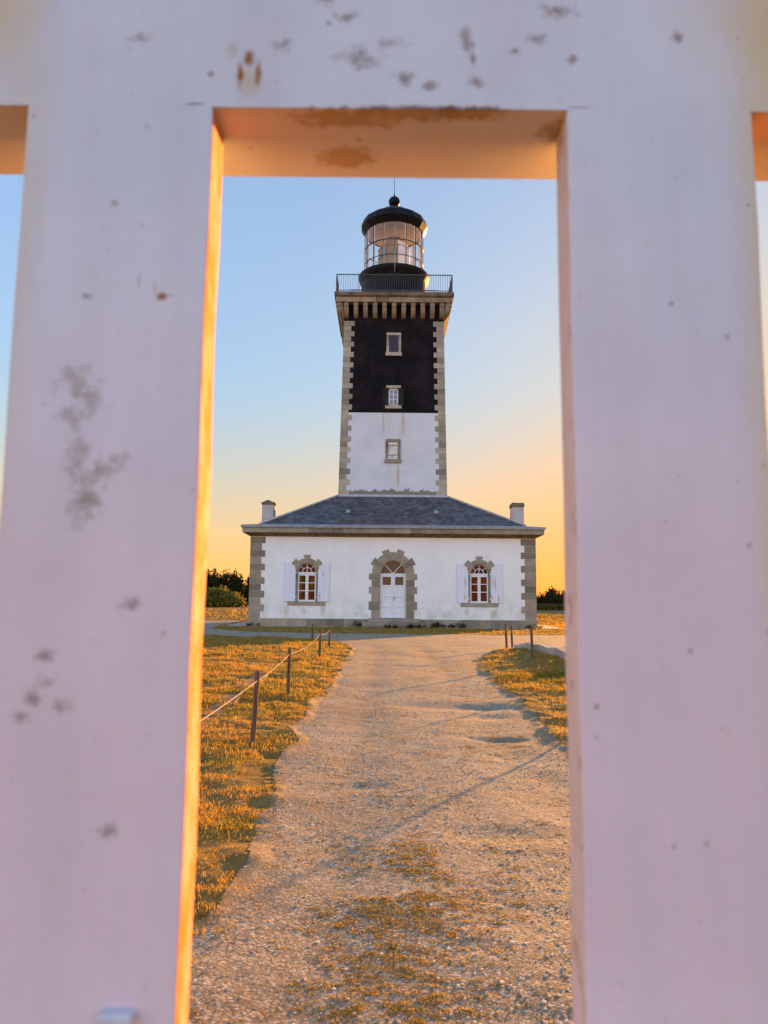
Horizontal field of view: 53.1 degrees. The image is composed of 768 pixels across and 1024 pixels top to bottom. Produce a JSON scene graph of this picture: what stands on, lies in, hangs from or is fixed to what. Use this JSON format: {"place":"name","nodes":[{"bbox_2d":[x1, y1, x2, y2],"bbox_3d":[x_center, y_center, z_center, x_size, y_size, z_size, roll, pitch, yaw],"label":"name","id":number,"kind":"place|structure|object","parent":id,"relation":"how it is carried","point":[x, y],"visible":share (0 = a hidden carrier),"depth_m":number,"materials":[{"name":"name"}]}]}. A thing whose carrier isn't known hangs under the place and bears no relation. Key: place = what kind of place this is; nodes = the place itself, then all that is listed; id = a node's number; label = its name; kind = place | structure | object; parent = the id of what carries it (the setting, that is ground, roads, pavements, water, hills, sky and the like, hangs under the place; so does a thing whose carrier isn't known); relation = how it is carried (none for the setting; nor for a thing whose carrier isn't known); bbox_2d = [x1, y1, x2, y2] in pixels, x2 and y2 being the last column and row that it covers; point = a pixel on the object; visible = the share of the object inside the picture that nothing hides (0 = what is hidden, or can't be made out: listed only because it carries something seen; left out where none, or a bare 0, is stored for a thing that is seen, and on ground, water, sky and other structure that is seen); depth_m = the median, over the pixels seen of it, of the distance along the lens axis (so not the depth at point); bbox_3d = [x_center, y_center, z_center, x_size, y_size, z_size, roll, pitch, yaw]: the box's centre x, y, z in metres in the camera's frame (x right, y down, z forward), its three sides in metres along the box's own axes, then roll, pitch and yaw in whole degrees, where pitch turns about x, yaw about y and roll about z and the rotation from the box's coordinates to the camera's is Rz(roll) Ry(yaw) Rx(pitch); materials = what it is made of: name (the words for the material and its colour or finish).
{"place":"outdoors","nodes":[
{"label":"outdoors","id":0,"kind":"place"},
{"bbox_2d":[192,606,567,966],"bbox_3d":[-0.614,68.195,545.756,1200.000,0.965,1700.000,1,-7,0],"label":"ground","id":1,"kind":"structure","parent":0,"point":[241,857],"depth_m":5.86,"materials":[{"name":"plant"}]},
{"bbox_2d":[205,568,222,589],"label":"bush","id":2,"kind":"object","parent":1,"relation":"on","point":[212,581],"visible":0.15,"depth_m":81.09,"materials":[{"name":"green plant"}]},
{"bbox_2d":[204,585,246,606],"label":"bush","id":3,"kind":"object","parent":1,"relation":"on","point":[220,596],"visible":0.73,"depth_m":74.63,"materials":[{"name":"green plant"}]},
{"bbox_2d":[216,568,248,606],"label":"bush","id":4,"kind":"object","parent":1,"relation":"on","point":[235,583],"visible":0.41,"depth_m":81.92,"materials":[{"name":"green plant"}]},
{"bbox_2d":[243,577,248,605],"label":"bush","id":5,"kind":"object","parent":1,"relation":"on","point":[247,583],"visible":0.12,"depth_m":83.00,"materials":[{"name":"green plant"}]},
{"bbox_2d":[250,670,259,745],"bbox_3d":[-0.928,1.419,5.527,0.060,0.550,0.038,1,-7,0],"label":"wooden post","id":6,"kind":"object","parent":1,"relation":"on","point":[254,710],"visible":0.91,"depth_m":5.51,"materials":[{"name":"brown wood"}]},
{"bbox_2d":[200,627,329,721],"bbox_3d":[-1.224,2.200,12.807,0.552,0.228,20.328,1,-7,-3],"label":"rope","id":7,"kind":"object","parent":6,"relation":"attached to","point":[252,684],"visible":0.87,"depth_m":5.02,"materials":[{"name":"beige fabric"}]},
{"bbox_2d":[286,647,290,694],"bbox_3d":[-1.040,1.756,8.398,0.044,0.545,0.040,1,-7,0],"label":"wooden post","id":8,"kind":"object","parent":1,"relation":"on","point":[288,671],"visible":0.89,"depth_m":8.39,"materials":[{"name":"brown wood"}]},
{"bbox_2d":[318,630,321,656],"bbox_3d":[-1.213,2.510,14.571,0.057,0.550,0.048,1,-7,0],"label":"wooden post","id":9,"kind":"object","parent":1,"relation":"on","point":[320,638],"visible":0.91,"depth_m":14.55,"materials":[{"name":"brown wood"}]},
{"bbox_2d":[328,627,330,646],"bbox_3d":[-1.358,3.131,19.188,0.065,0.520,0.052,1,-7,0],"label":"wooden post","id":10,"kind":"object","parent":1,"relation":"on","point":[329,640],"visible":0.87,"depth_m":19.18,"materials":[{"name":"brown wood"}]},
{"bbox_2d":[351,619,361,627],"bbox_3d":[-1.291,5.403,37.205,0.727,0.473,0.461,-3,-8,28],"label":"weed","id":11,"kind":"object","parent":1,"relation":"on","point":[358,624],"visible":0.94,"depth_m":37.19,"materials":[{"name":"green plant"}]},
{"bbox_2d":[0,0,767,1023],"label":"white fence","id":12,"kind":"object","parent":1,"relation":"on","point":[132,132],"visible":1,"depth_m":0.51,"materials":[{"name":"paint"}]},
{"bbox_2d":[383,624,397,627],"bbox_3d":[0.346,5.414,36.445,0.849,0.281,0.498,1,-7,0],"label":"weed","id":13,"kind":"object","parent":1,"relation":"on","point":[386,626],"visible":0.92,"depth_m":36.41,"materials":[{"name":"green plant"}]},
{"bbox_2d":[405,624,427,628],"bbox_3d":[1.533,5.388,36.474,0.969,0.388,0.599,4,-8,-24],"label":"weed","id":14,"kind":"object","parent":1,"relation":"on","point":[411,626],"visible":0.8,"depth_m":36.38,"materials":[{"name":"green plant"}]},
{"bbox_2d":[429,621,446,628],"bbox_3d":[2.582,5.453,37.169,0.903,0.466,0.514,1,-7,0],"label":"weed","id":15,"kind":"object","parent":1,"relation":"on","point":[437,624],"visible":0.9,"depth_m":37.10,"materials":[{"name":"green plant"}]},
{"bbox_2d":[452,622,466,627],"bbox_3d":[3.713,5.509,37.283,0.720,0.380,0.574,-6,-10,43],"label":"weed","id":16,"kind":"object","parent":1,"relation":"on","point":[462,625],"visible":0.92,"depth_m":37.27,"materials":[{"name":"green plant"}]},
{"bbox_2d":[505,624,507,648],"bbox_3d":[2.670,2.736,16.793,0.072,0.570,0.052,1,-7,0],"label":"wooden post","id":17,"kind":"object","parent":1,"relation":"on","point":[506,642],"visible":0.91,"depth_m":16.77,"materials":[{"name":"brown wood"}]},
{"bbox_2d":[510,626,512,647],"bbox_3d":[3.139,3.087,18.889,0.077,0.570,0.052,1,-7,0],"label":"wooden post","id":18,"kind":"object","parent":1,"relation":"on","point":[511,632],"visible":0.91,"depth_m":18.87,"materials":[{"name":"brown wood"}]},
{"bbox_2d":[530,627,533,657],"bbox_3d":[2.620,2.323,13.620,0.063,0.570,0.048,1,-7,0],"label":"wooden post","id":19,"kind":"object","parent":1,"relation":"on","point":[531,641],"visible":0.91,"depth_m":13.60,"materials":[{"name":"brown wood"}]},
{"bbox_2d":[533,624,544,628],"bbox_3d":[7.410,5.493,36.927,0.659,0.401,0.594,6,-9,-35],"label":"weed","id":20,"kind":"object","parent":1,"relation":"on","point":[539,627],"visible":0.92,"depth_m":36.91,"materials":[{"name":"yellow plant"}]},
{"bbox_2d":[514,642,564,659],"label":"concrete kerb","id":21,"kind":"structure","parent":1,"relation":"on","point":[545,648],"depth_m":14.82,"materials":[{"name":"grey concrete"}]},
{"bbox_2d":[537,585,564,603],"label":"bush","id":22,"kind":"object","parent":1,"relation":"on","point":[553,596],"visible":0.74,"depth_m":76.99,"materials":[{"name":"green plant"}]},
{"bbox_2d":[188,619,572,1023],"bbox_3d":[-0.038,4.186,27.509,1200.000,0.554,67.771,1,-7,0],"label":"gravel path","id":23,"kind":"structure","parent":0,"point":[238,980],"depth_m":3.13,"materials":[{"name":"beige gravel"}]},
{"bbox_2d":[188,646,571,1023],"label":"path weeds","id":24,"kind":"object","parent":23,"relation":"on","point":[385,902],"visible":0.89,"depth_m":2.42,"materials":[{"name":"plant"}]},
{"bbox_2d":[0,174,767,605],"label":"sky","id":25,"kind":"structure","parent":0,"point":[285,241],"materials":[{"name":"blue"}]},
{"bbox_2d":[222,622,562,628],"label":"pavement","id":26,"kind":"structure","parent":0,"point":[244,624],"depth_m":37.39,"materials":[{"name":"concrete"}]},
{"bbox_2d":[241,178,545,627],"bbox_3d":[0.533,-7.513,45.479,14.980,28.300,14.460,1,-7,0],"label":"lighthouse","id":27,"kind":"object","parent":26,"relation":"on","point":[392,533],"visible":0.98,"depth_m":39.48,"materials":[{"name":"paint"}]},
{"bbox_2d":[297,563,315,601],"bbox_3d":[-3.801,3.469,37.967,0.910,1.890,0.080,1,-7,0],"label":"arched window","id":28,"kind":"structure","parent":27,"relation":"in","point":[306,572],"depth_m":37.96,"materials":[{"name":"white paint"}]},
{"bbox_2d":[381,575,392,617],"bbox_3d":[0.137,4.171,37.922,0.594,2.095,0.056,1,-7,0],"label":"door leaf","id":29,"kind":"structure","parent":27,"relation":"in","point":[386,580],"depth_m":37.90,"materials":[{"name":"white paint"}]},
{"bbox_2d":[389,388,397,404],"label":"small window","id":30,"kind":"structure","parent":27,"relation":"in","point":[393,392],"depth_m":42.73,"materials":[{"name":"white paint"}]},
{"bbox_2d":[393,575,404,617],"bbox_3d":[0.737,4.173,37.887,0.594,2.095,0.127,1,-7,0],"label":"door leaf","id":31,"kind":"structure","parent":27,"relation":"in","point":[398,580],"depth_m":37.91,"materials":[{"name":"white paint"}]},
{"bbox_2d":[470,565,488,602],"bbox_3d":[4.693,3.546,37.967,0.910,1.890,0.080,1,-7,0],"label":"arched window","id":32,"kind":"structure","parent":27,"relation":"in","point":[478,573],"depth_m":37.96,"materials":[{"name":"white paint"}]},
{"bbox_2d":[537,603,564,609],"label":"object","id":33,"kind":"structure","parent":0,"point":[542,606],"depth_m":73.04,"materials":[{"name":"green plant"}]}
]}

